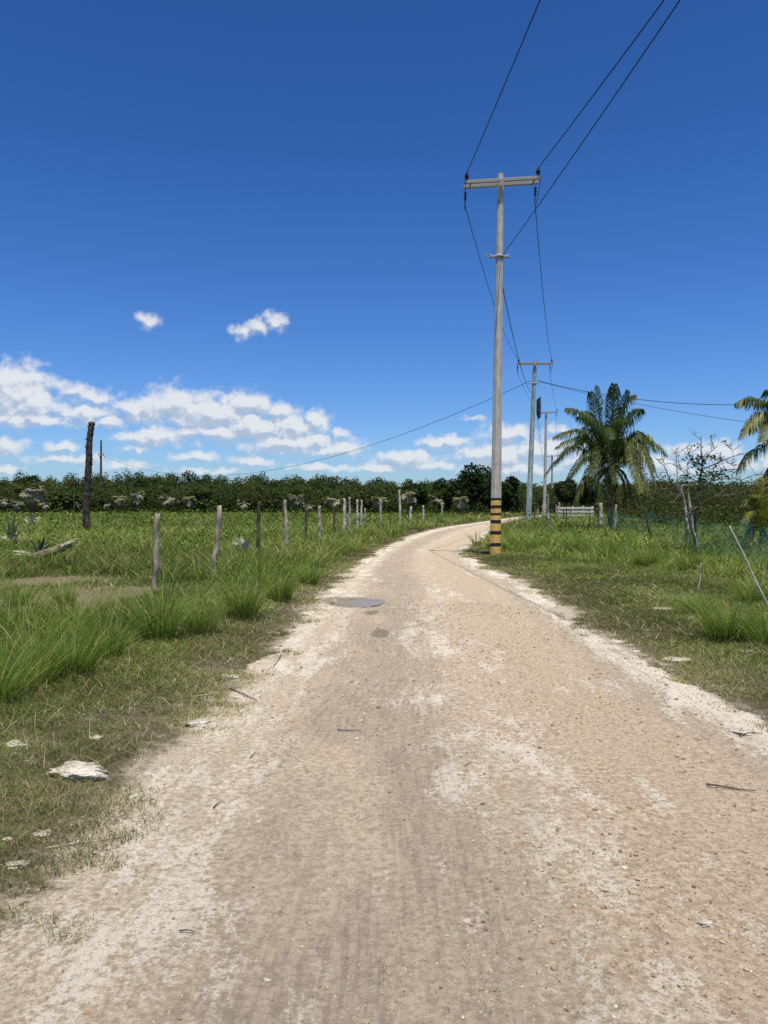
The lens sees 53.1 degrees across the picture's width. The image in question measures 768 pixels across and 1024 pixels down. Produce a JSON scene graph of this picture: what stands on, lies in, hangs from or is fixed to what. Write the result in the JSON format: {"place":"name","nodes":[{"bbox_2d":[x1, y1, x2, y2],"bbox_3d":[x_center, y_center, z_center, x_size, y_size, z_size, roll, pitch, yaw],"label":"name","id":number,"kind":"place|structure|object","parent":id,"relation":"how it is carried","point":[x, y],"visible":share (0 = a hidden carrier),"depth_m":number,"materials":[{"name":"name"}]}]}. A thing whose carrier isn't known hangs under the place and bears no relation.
{"place":"outdoors","nodes":[
{"label":"outdoors","id":0,"kind":"place"},
{"bbox_2d":[0,513,767,1023],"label":"dirt road","id":1,"kind":"structure","parent":0,"point":[350,877],"depth_m":3.48,"materials":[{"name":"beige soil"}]},
{"bbox_2d":[184,719,209,727],"bbox_3d":[-1.300,1.497,5.367,0.190,0.078,0.164,0,1,-18],"label":"rock","id":2,"kind":"object","parent":1,"relation":"on","point":[195,723],"visible":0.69,"depth_m":5.33,"materials":[{"name":"stone"}]},
{"bbox_2d":[349,599,385,606],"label":"puddle","id":3,"kind":"object","parent":1,"relation":"on","point":[367,603],"visible":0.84,"depth_m":12.25,"materials":[{"name":"liquid"}]},
{"bbox_2d":[696,917,713,926],"bbox_3d":[1.176,1.513,2.813,0.058,0.041,0.052,0,1,29],"label":"stone","id":4,"kind":"object","parent":1,"relation":"on","point":[706,922],"visible":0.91,"depth_m":2.80,"materials":[{"name":"stone"}]},
{"bbox_2d":[706,783,755,790],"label":"twig","id":5,"kind":"object","parent":1,"relation":"on","point":[728,787],"visible":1,"depth_m":4.19,"materials":[{"name":"brown wood"}]},
{"bbox_2d":[732,729,754,734],"bbox_3d":[2.445,1.498,5.203,0.151,0.029,0.131,0,1,-13],"label":"rock","id":6,"kind":"object","parent":1,"relation":"on","point":[741,731],"visible":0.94,"depth_m":5.20,"materials":[{"name":"stone"}]},
{"bbox_2d":[0,506,767,972],"bbox_3d":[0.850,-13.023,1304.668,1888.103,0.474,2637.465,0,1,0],"label":"ground","id":7,"kind":"structure","parent":0,"point":[44,900],"depth_m":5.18,"materials":[{"name":"green plant"}]},
{"bbox_2d":[0,491,12,511],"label":"fan palm","id":8,"kind":"object","parent":7,"relation":"on","point":[4,503],"visible":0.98,"depth_m":97.77,"materials":[{"name":"green plant"}]},
{"bbox_2d":[1,517,25,540],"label":"agave","id":9,"kind":"object","parent":7,"relation":"on","point":[13,529],"visible":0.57,"depth_m":28.02,"materials":[{"name":"green plant"}]},
{"bbox_2d":[0,740,26,746],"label":"rock","id":10,"kind":"object","parent":7,"relation":"on","point":[13,743],"visible":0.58,"depth_m":4.75,"materials":[{"name":"stone"}]},
{"bbox_2d":[10,497,24,513],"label":"fan palm","id":11,"kind":"object","parent":7,"relation":"on","point":[15,502],"visible":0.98,"depth_m":94.91,"materials":[{"name":"green plant"}]},
{"bbox_2d":[5,860,30,868],"bbox_3d":[-1.568,1.519,3.293,0.109,0.041,0.088,0,1,-17],"label":"rock","id":12,"kind":"object","parent":7,"relation":"on","point":[11,863],"visible":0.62,"depth_m":3.28,"materials":[{"name":"stone"}]},
{"bbox_2d":[0,578,49,606],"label":"grass tuft","id":13,"kind":"object","parent":7,"relation":"on","point":[23,593],"visible":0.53,"depth_m":11.02,"materials":[{"name":"green plant"}]},
{"bbox_2d":[9,535,49,555],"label":"agave","id":14,"kind":"object","parent":7,"relation":"on","point":[40,546],"visible":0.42,"depth_m":19.32,"materials":[{"name":"green plant"}]},
{"bbox_2d":[14,474,48,513],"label":"fan palm","id":15,"kind":"object","parent":7,"relation":"on","point":[31,494],"visible":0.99,"depth_m":91.61,"materials":[{"name":"green plant"}]},
{"bbox_2d":[31,829,50,836],"bbox_3d":[-1.606,1.513,3.601,0.095,0.026,0.087,1,1,45],"label":"rock","id":16,"kind":"object","parent":7,"relation":"on","point":[38,833],"visible":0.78,"depth_m":3.59,"materials":[{"name":"stone"}]},
{"bbox_2d":[35,496,50,511],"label":"fan palm","id":17,"kind":"object","parent":7,"relation":"on","point":[46,499],"visible":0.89,"depth_m":95.87,"materials":[{"name":"green plant"}]},
{"bbox_2d":[0,633,91,708],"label":"grass tuft","id":18,"kind":"object","parent":7,"relation":"on","point":[10,686],"visible":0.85,"depth_m":5.67,"materials":[{"name":"green plant"}]},
{"bbox_2d":[0,620,99,689],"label":"grass tuft","id":19,"kind":"object","parent":7,"relation":"on","point":[47,676],"visible":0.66,"depth_m":6.27,"materials":[{"name":"green plant"}]},
{"bbox_2d":[31,538,78,559],"bbox_3d":[-8.007,0.927,18.764,0.247,0.545,1.193,0,1,38],"label":"fallen log","id":20,"kind":"object","parent":7,"relation":"on","point":[69,545],"visible":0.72,"depth_m":18.68,"materials":[{"name":"grey wood"}]},
{"bbox_2d":[46,486,79,511],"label":"bush","id":21,"kind":"object","parent":7,"relation":"on","point":[62,498],"visible":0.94,"depth_m":97.38,"materials":[{"name":"green plant"}]},
{"bbox_2d":[36,578,91,605],"bbox_3d":[-4.580,1.144,11.115,1.066,0.433,1.097,-1,1,-38],"label":"grass tuft","id":22,"kind":"object","parent":7,"relation":"on","point":[68,595],"visible":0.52,"depth_m":11.04,"materials":[{"name":"green plant"}]},
{"bbox_2d":[0,612,149,679],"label":"grass tuft","id":23,"kind":"object","parent":7,"relation":"on","point":[81,665],"visible":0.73,"depth_m":6.58,"materials":[{"name":"green plant"}]},
{"bbox_2d":[46,761,108,780],"bbox_3d":[-1.737,1.513,4.374,0.393,0.147,0.258,0,1,15],"label":"rock","id":24,"kind":"object","parent":7,"relation":"on","point":[77,769],"visible":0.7,"depth_m":4.31,"materials":[{"name":"stone"}]},
{"bbox_2d":[45,834,127,848],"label":"twig","id":25,"kind":"object","parent":7,"relation":"on","point":[78,842],"visible":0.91,"depth_m":3.48,"materials":[{"name":"brown wood"}]},
{"bbox_2d":[82,421,94,528],"bbox_3d":[-14.599,-1.561,37.981,0.682,5.849,0.446,0,1,0],"label":"charred trunk","id":26,"kind":"object","parent":7,"relation":"on","point":[87,482],"visible":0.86,"depth_m":37.85,"materials":[{"name":"black wood"}]},
{"bbox_2d":[98,440,104,510],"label":"utility pole","id":27,"kind":"object","parent":7,"relation":"on","point":[100,454],"visible":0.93,"depth_m":111.81,"materials":[{"name":"brown wood"}]},
{"bbox_2d":[105,380,530,475],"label":"power line","id":28,"kind":"object","parent":27,"relation":"attached to","point":[346,452],"visible":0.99,"depth_m":66.53,"materials":[{"name":"black"}]},
{"bbox_2d":[37,598,172,664],"bbox_3d":[-2.686,1.129,7.266,1.434,0.604,1.466,0,1,22],"label":"grass tuft","id":29,"kind":"object","parent":7,"relation":"on","point":[115,647],"visible":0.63,"depth_m":7.25,"materials":[{"name":"green plant"}]},
{"bbox_2d":[103,496,116,513],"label":"fan palm","id":30,"kind":"object","parent":7,"relation":"on","point":[111,500],"visible":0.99,"depth_m":93.82,"materials":[{"name":"green plant"}]},
{"bbox_2d":[111,488,127,513],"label":"fan palm","id":31,"kind":"object","parent":7,"relation":"on","point":[120,502],"visible":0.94,"depth_m":99.85,"materials":[{"name":"green plant"}]},
{"bbox_2d":[128,483,144,512],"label":"fan palm","id":32,"kind":"object","parent":7,"relation":"on","point":[135,497],"visible":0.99,"depth_m":97.78,"materials":[{"name":"green plant"}]},
{"bbox_2d":[151,513,159,591],"bbox_3d":[-3.779,0.804,12.714,0.162,1.584,0.115,0,1,23],"label":"fence post","id":33,"kind":"object","parent":7,"relation":"on","point":[156,547],"visible":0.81,"depth_m":12.68,"materials":[{"name":"grey wood"}]},
{"bbox_2d":[99,571,237,643],"bbox_3d":[-2.407,1.020,8.377,1.701,0.801,1.652,0,1,34],"label":"grass tuft","id":34,"kind":"object","parent":7,"relation":"on","point":[161,630],"visible":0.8,"depth_m":8.21,"materials":[{"name":"green plant"}]},
{"bbox_2d":[159,490,179,512],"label":"fan palm","id":35,"kind":"object","parent":7,"relation":"on","point":[170,500],"visible":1,"depth_m":98.81,"materials":[{"name":"green plant"}]},
{"bbox_2d":[183,491,196,512],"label":"fan palm","id":36,"kind":"object","parent":7,"relation":"on","point":[192,498],"visible":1,"depth_m":95.85,"materials":[{"name":"green plant"}]},
{"bbox_2d":[181,484,213,512],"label":"bush","id":37,"kind":"object","parent":7,"relation":"on","point":[200,495],"visible":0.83,"depth_m":99.13,"materials":[{"name":"green plant"}]},
{"bbox_2d":[164,592,242,635],"bbox_3d":[-2.121,1.139,8.811,1.282,0.554,1.354,0,1,-4],"label":"grass tuft","id":38,"kind":"object","parent":7,"relation":"on","point":[194,624],"visible":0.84,"depth_m":8.76,"materials":[{"name":"green plant"}]},
{"bbox_2d":[211,505,221,578],"bbox_3d":[-3.153,0.722,14.410,0.226,1.691,0.135,0,1,0],"label":"fence post","id":39,"kind":"object","parent":7,"relation":"on","point":[217,533],"visible":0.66,"depth_m":14.37,"materials":[{"name":"grey wood"}]},
{"bbox_2d":[193,562,285,619],"bbox_3d":[-1.887,1.025,10.077,1.710,0.798,1.805,0,1,-19],"label":"grass tuft","id":40,"kind":"object","parent":7,"relation":"on","point":[245,609],"visible":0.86,"depth_m":10.02,"materials":[{"name":"green plant"}]},
{"bbox_2d":[233,535,251,550],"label":"agave","id":41,"kind":"object","parent":7,"relation":"on","point":[240,542],"visible":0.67,"depth_m":21.94,"materials":[{"name":"green plant"}]},
{"bbox_2d":[236,495,250,513],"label":"fan palm","id":42,"kind":"object","parent":7,"relation":"on","point":[242,505],"visible":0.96,"depth_m":95.90,"materials":[{"name":"green plant"}]},
{"bbox_2d":[256,501,260,559],"bbox_3d":[-2.989,0.655,18.209,0.145,1.820,0.136,0,1,0],"label":"fence post","id":43,"kind":"object","parent":7,"relation":"on","point":[258,523],"visible":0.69,"depth_m":18.17,"materials":[{"name":"grey wood"}]},
{"bbox_2d":[246,566,318,602],"bbox_3d":[-1.597,1.097,12.049,1.577,0.647,1.613,0,1,-23],"label":"grass tuft","id":44,"kind":"object","parent":7,"relation":"on","point":[282,594],"visible":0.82,"depth_m":11.94,"materials":[{"name":"green plant"}]},
{"bbox_2d":[283,500,288,547],"bbox_3d":[-2.789,0.586,21.811,0.174,1.869,0.141,0,1,27],"label":"fence post","id":45,"kind":"object","parent":7,"relation":"on","point":[285,520],"visible":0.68,"depth_m":21.76,"materials":[{"name":"grey wood"}]},
{"bbox_2d":[287,486,303,513],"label":"fan palm","id":46,"kind":"object","parent":7,"relation":"on","point":[297,500],"visible":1,"depth_m":91.67,"materials":[{"name":"green plant"}]},
{"bbox_2d":[301,498,314,511],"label":"fan palm","id":47,"kind":"object","parent":7,"relation":"on","point":[306,503],"visible":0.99,"depth_m":99.84,"materials":[{"name":"green plant"}]},
{"bbox_2d":[281,558,344,584],"bbox_3d":[-1.454,1.112,14.559,1.444,0.569,1.505,0,1,-35],"label":"grass tuft","id":48,"kind":"object","parent":7,"relation":"on","point":[307,577],"visible":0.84,"depth_m":14.45,"materials":[{"name":"green plant"}]},
{"bbox_2d":[318,506,321,539],"bbox_3d":[-2.340,0.612,27.999,0.161,1.689,0.147,0,1,38],"label":"fence post","id":49,"kind":"object","parent":7,"relation":"on","point":[319,519],"visible":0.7,"depth_m":27.96,"materials":[{"name":"grey wood"}]},
{"bbox_2d":[324,490,346,513],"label":"fan palm","id":50,"kind":"object","parent":7,"relation":"on","point":[335,502],"visible":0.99,"depth_m":94.88,"materials":[{"name":"green plant"}]},
{"bbox_2d":[342,498,345,531],"bbox_3d":[-1.768,0.379,34.006,0.194,1.987,0.191,0,1,0],"label":"fence post","id":51,"kind":"object","parent":7,"relation":"on","point":[344,512],"visible":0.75,"depth_m":33.94,"materials":[{"name":"grey wood"}]},
{"bbox_2d":[348,497,350,528],"bbox_3d":[-1.706,0.298,38.013,0.168,2.079,0.175,0,1,0],"label":"fence post","id":52,"kind":"object","parent":7,"relation":"on","point":[349,513],"visible":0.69,"depth_m":37.96,"materials":[{"name":"grey wood"}]},
{"bbox_2d":[370,491,387,513],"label":"fan palm","id":53,"kind":"object","parent":7,"relation":"on","point":[376,504],"visible":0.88,"depth_m":91.77,"materials":[{"name":"green plant"}]},
{"bbox_2d":[379,499,381,525],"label":"fence post","id":54,"kind":"object","parent":7,"relation":"on","point":[380,511],"visible":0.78,"depth_m":45.94,"materials":[{"name":"grey wood"}]},
{"bbox_2d":[0,507,767,663],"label":"meadow grass","id":55,"kind":"structure","parent":7,"relation":"on","point":[463,519],"depth_m":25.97,"materials":[{"name":"green plant"}]},
{"bbox_2d":[0,468,767,513],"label":"wood","id":56,"kind":"object","parent":7,"relation":"on","point":[271,494],"visible":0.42,"depth_m":110.08,"materials":[{"name":"green plant"}]},
{"bbox_2d":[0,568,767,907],"bbox_3d":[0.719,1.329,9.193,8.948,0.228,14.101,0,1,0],"label":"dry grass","id":57,"kind":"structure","parent":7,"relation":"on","point":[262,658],"depth_m":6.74,"materials":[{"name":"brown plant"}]},
{"bbox_2d":[398,490,400,522],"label":"fence post","id":58,"kind":"object","parent":7,"relation":"on","point":[399,498],"visible":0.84,"depth_m":51.93,"materials":[{"name":"grey wood"}]},
{"bbox_2d":[396,481,417,513],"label":"fan palm","id":59,"kind":"object","parent":7,"relation":"on","point":[407,497],"visible":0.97,"depth_m":89.83,"materials":[{"name":"green plant"}]},
{"bbox_2d":[401,479,429,514],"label":"tree","id":60,"kind":"object","parent":7,"relation":"on","point":[421,496],"visible":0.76,"depth_m":95.25,"materials":[{"name":"green plant"}]},
{"bbox_2d":[429,487,443,514],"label":"fan palm","id":61,"kind":"object","parent":7,"relation":"on","point":[432,495],"visible":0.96,"depth_m":87.85,"materials":[{"name":"green plant"}]},
{"bbox_2d":[431,478,455,511],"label":"tree","id":62,"kind":"object","parent":7,"relation":"on","point":[448,488],"visible":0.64,"depth_m":97.20,"materials":[{"name":"green plant"}]},
{"bbox_2d":[451,489,467,514],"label":"fan palm","id":63,"kind":"object","parent":7,"relation":"on","point":[460,502],"visible":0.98,"depth_m":83.89,"materials":[{"name":"green plant"}]},
{"bbox_2d":[453,462,490,514],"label":"tree","id":64,"kind":"object","parent":7,"relation":"on","point":[468,483],"visible":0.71,"depth_m":91.16,"materials":[{"name":"green plant"}]},
{"bbox_2d":[479,476,490,513],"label":"tree","id":65,"kind":"object","parent":7,"relation":"on","point":[485,491],"visible":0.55,"depth_m":87.88,"materials":[{"name":"green plant"}]},
{"bbox_2d":[463,168,540,554],"bbox_3d":[3.428,-4.158,22.505,2.212,11.624,0.559,0,1,0],"label":"utility pole","id":66,"kind":"object","parent":7,"relation":"on","point":[499,182],"visible":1,"depth_m":22.36,"materials":[{"name":"concrete"}]},
{"bbox_2d":[465,206,517,357],"bbox_3d":[5.731,-9.502,37.206,0.022,1.294,29.741,0,1,13],"label":"power line","id":67,"kind":"object","parent":66,"relation":"attached to","point":[483,270],"visible":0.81,"depth_m":27.41,"materials":[{"name":"black"}]},
{"bbox_2d":[467,0,540,171],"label":"power line","id":68,"kind":"object","parent":66,"relation":"attached to","point":[506,79],"visible":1,"depth_m":16.82,"materials":[{"name":"black"}]},
{"bbox_2d":[534,202,551,358],"bbox_3d":[7.874,-9.546,37.206,0.022,1.206,29.778,0,1,13],"label":"power line","id":69,"kind":"object","parent":66,"relation":"attached to","point":[541,275],"visible":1,"depth_m":28.26,"materials":[{"name":"black"}]},
{"bbox_2d":[500,0,680,257],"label":"power line","id":70,"kind":"object","parent":66,"relation":"attached to","point":[602,113],"visible":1,"depth_m":13.36,"materials":[{"name":"black"}]},
{"bbox_2d":[538,0,664,167],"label":"power line","id":71,"kind":"object","parent":66,"relation":"attached to","point":[606,77],"visible":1,"depth_m":16.98,"materials":[{"name":"black"}]},
{"bbox_2d":[501,475,522,512],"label":"tree","id":72,"kind":"object","parent":7,"relation":"on","point":[509,488],"visible":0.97,"depth_m":103.78,"materials":[{"name":"green plant"}]},
{"bbox_2d":[517,359,552,522],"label":"utility pole","id":73,"kind":"object","parent":7,"relation":"on","point":[534,363],"visible":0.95,"depth_m":51.82,"materials":[{"name":"concrete"}]},
{"bbox_2d":[503,290,529,390],"bbox_3d":[6.704,-7.266,37.172,0.028,1.085,30.272,0,1,13],"label":"power line","id":74,"kind":"object","parent":73,"relation":"attached to","point":[512,335],"visible":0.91,"depth_m":29.47,"materials":[{"name":"black"}]},
{"bbox_2d":[538,381,743,421],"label":"power line","id":75,"kind":"object","parent":73,"relation":"attached to","point":[655,407],"visible":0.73,"depth_m":47.17,"materials":[{"name":"black"}]},
{"bbox_2d":[540,381,749,404],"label":"power line","id":76,"kind":"object","parent":73,"relation":"attached to","point":[650,400],"visible":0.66,"depth_m":49.04,"materials":[{"name":"black"}]},
{"bbox_2d":[523,534,554,547],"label":"grass tuft","id":77,"kind":"object","parent":7,"relation":"on","point":[534,540],"visible":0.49,"depth_m":23.98,"materials":[{"name":"green plant"}]},
{"bbox_2d":[546,494,550,525],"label":"fence post","id":78,"kind":"object","parent":7,"relation":"on","point":[547,508],"visible":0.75,"depth_m":42.92,"materials":[{"name":"grey wood"}]},
{"bbox_2d":[540,411,557,515],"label":"utility pole","id":79,"kind":"object","parent":7,"relation":"on","point":[545,471],"visible":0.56,"depth_m":80.83,"materials":[{"name":"concrete"}]},
{"bbox_2d":[553,477,576,510],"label":"tree","id":80,"kind":"object","parent":7,"relation":"on","point":[566,495],"visible":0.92,"depth_m":97.23,"materials":[{"name":"green plant"}]},
{"bbox_2d":[552,536,589,551],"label":"grass tuft","id":81,"kind":"object","parent":7,"relation":"on","point":[569,547],"visible":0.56,"depth_m":22.45,"materials":[{"name":"green plant"}]},
{"bbox_2d":[557,506,593,516],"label":"plank fence","id":82,"kind":"object","parent":7,"relation":"on","point":[582,508],"visible":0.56,"depth_m":73.96,"materials":[{"name":"white wood"}]},
{"bbox_2d":[577,475,597,510],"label":"tree","id":83,"kind":"object","parent":7,"relation":"on","point":[583,497],"visible":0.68,"depth_m":95.66,"materials":[{"name":"green plant"}]},
{"bbox_2d":[593,501,603,518],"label":"shrub","id":84,"kind":"object","parent":7,"relation":"on","point":[596,505],"visible":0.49,"depth_m":59.92,"materials":[{"name":"green plant"}]},
{"bbox_2d":[598,503,602,525],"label":"fence post","id":85,"kind":"object","parent":7,"relation":"on","point":[600,512],"visible":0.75,"depth_m":43.92,"materials":[{"name":"grey wood"}]},
{"bbox_2d":[544,382,667,527],"bbox_3d":[11.495,-2.660,39.954,6.256,8.011,5.508,0,1,0],"label":"coconut palm","id":86,"kind":"object","parent":7,"relation":"on","point":[615,451],"visible":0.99,"depth_m":39.22,"materials":[{"name":"green plant"}]},
{"bbox_2d":[586,538,629,556],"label":"grass tuft","id":87,"kind":"object","parent":7,"relation":"on","point":[610,548],"visible":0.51,"depth_m":19.85,"materials":[{"name":"green plant"}]},
{"bbox_2d":[619,486,648,510],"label":"tree","id":88,"kind":"object","parent":7,"relation":"on","point":[626,496],"visible":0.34,"depth_m":83.19,"materials":[{"name":"green plant"}]},
{"bbox_2d":[618,543,670,566],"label":"grass tuft","id":89,"kind":"object","parent":7,"relation":"on","point":[646,560],"visible":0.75,"depth_m":17.78,"materials":[{"name":"green plant"}]},
{"bbox_2d":[643,508,651,539],"bbox_3d":[9.343,0.644,27.004,0.463,1.591,0.135,0,1,0],"label":"net stake","id":90,"kind":"object","parent":7,"relation":"on","point":[647,522],"visible":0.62,"depth_m":26.97,"materials":[{"name":"grey wood"}]},
{"bbox_2d":[617,510,685,549],"bbox_3d":[9.761,0.504,28.861,0.236,1.407,12.646,0,1,8],"label":"shade net","id":91,"kind":"object","parent":90,"relation":"attached to","point":[673,524],"visible":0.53,"depth_m":26.59,"materials":[{"name":"teal fabric"}]},
{"bbox_2d":[585,473,767,526],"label":"scrub undergrowth","id":92,"kind":"object","parent":7,"relation":"on","point":[723,512],"visible":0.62,"depth_m":62.30,"materials":[{"name":"green plant"}]},
{"bbox_2d":[662,657,691,661],"bbox_3d":[2.896,1.474,7.577,0.345,0.058,0.236,0,1,-2],"label":"rock","id":93,"kind":"object","parent":7,"relation":"on","point":[676,659],"visible":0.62,"depth_m":7.55,"materials":[{"name":"stone"}]},
{"bbox_2d":[666,547,710,571],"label":"grass tuft","id":94,"kind":"object","parent":7,"relation":"on","point":[685,563],"visible":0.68,"depth_m":16.15,"materials":[{"name":"green plant"}]},
{"bbox_2d":[656,592,723,615],"bbox_3d":[4.096,1.208,10.268,1.084,0.372,1.040,0,1,35],"label":"grass tuft","id":95,"kind":"object","parent":7,"relation":"on","point":[685,609],"visible":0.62,"depth_m":10.23,"materials":[{"name":"green plant"}]},
{"bbox_2d":[687,515,699,553],"bbox_3d":[8.913,0.808,22.012,0.486,1.472,0.097,0,1,0],"label":"net stake","id":96,"kind":"object","parent":7,"relation":"on","point":[691,527],"visible":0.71,"depth_m":21.98,"materials":[{"name":"grey wood"}]},
{"bbox_2d":[651,429,767,549],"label":"bare tree","id":97,"kind":"object","parent":7,"relation":"on","point":[699,488],"visible":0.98,"depth_m":22.94,"materials":[{"name":"brown plant"}]},
{"bbox_2d":[659,585,767,642],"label":"grass tuft","id":98,"kind":"object","parent":7,"relation":"on","point":[719,632],"visible":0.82,"depth_m":8.33,"materials":[{"name":"green plant"}]},
{"bbox_2d":[687,516,767,564],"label":"shade net","id":99,"kind":"object","parent":7,"relation":"on","point":[745,525],"visible":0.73,"depth_m":18.18,"materials":[{"name":"teal fabric"}]},
{"bbox_2d":[713,598,767,648],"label":"grass tuft","id":100,"kind":"object","parent":7,"relation":"on","point":[759,635],"visible":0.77,"depth_m":8.05,"materials":[{"name":"green plant"}]},
{"bbox_2d":[713,574,767,604],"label":"grass tuft","id":101,"kind":"object","parent":7,"relation":"on","point":[752,596],"visible":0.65,"depth_m":11.10,"materials":[{"name":"green plant"}]},
{"bbox_2d":[729,526,767,604],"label":"white stick","id":102,"kind":"object","parent":7,"relation":"on","point":[761,592],"visible":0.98,"depth_m":9.60,"materials":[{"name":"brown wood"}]},
{"bbox_2d":[734,389,767,544],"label":"coconut palm","id":103,"kind":"object","parent":7,"relation":"on","point":[757,422],"visible":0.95,"depth_m":26.91,"materials":[{"name":"green plant"}]},
{"bbox_2d":[739,476,767,546],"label":"young palm","id":104,"kind":"object","parent":7,"relation":"on","point":[760,510],"visible":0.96,"depth_m":23.82,"materials":[{"name":"green plant"}]},
{"bbox_2d":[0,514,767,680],"bbox_3d":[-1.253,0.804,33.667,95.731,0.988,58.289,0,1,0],"label":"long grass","id":105,"kind":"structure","parent":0,"point":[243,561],"depth_m":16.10,"materials":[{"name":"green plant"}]},
{"bbox_2d":[0,0,767,503],"label":"sky","id":106,"kind":"structure","parent":0,"point":[236,236],"materials":[{"name":"blue"}]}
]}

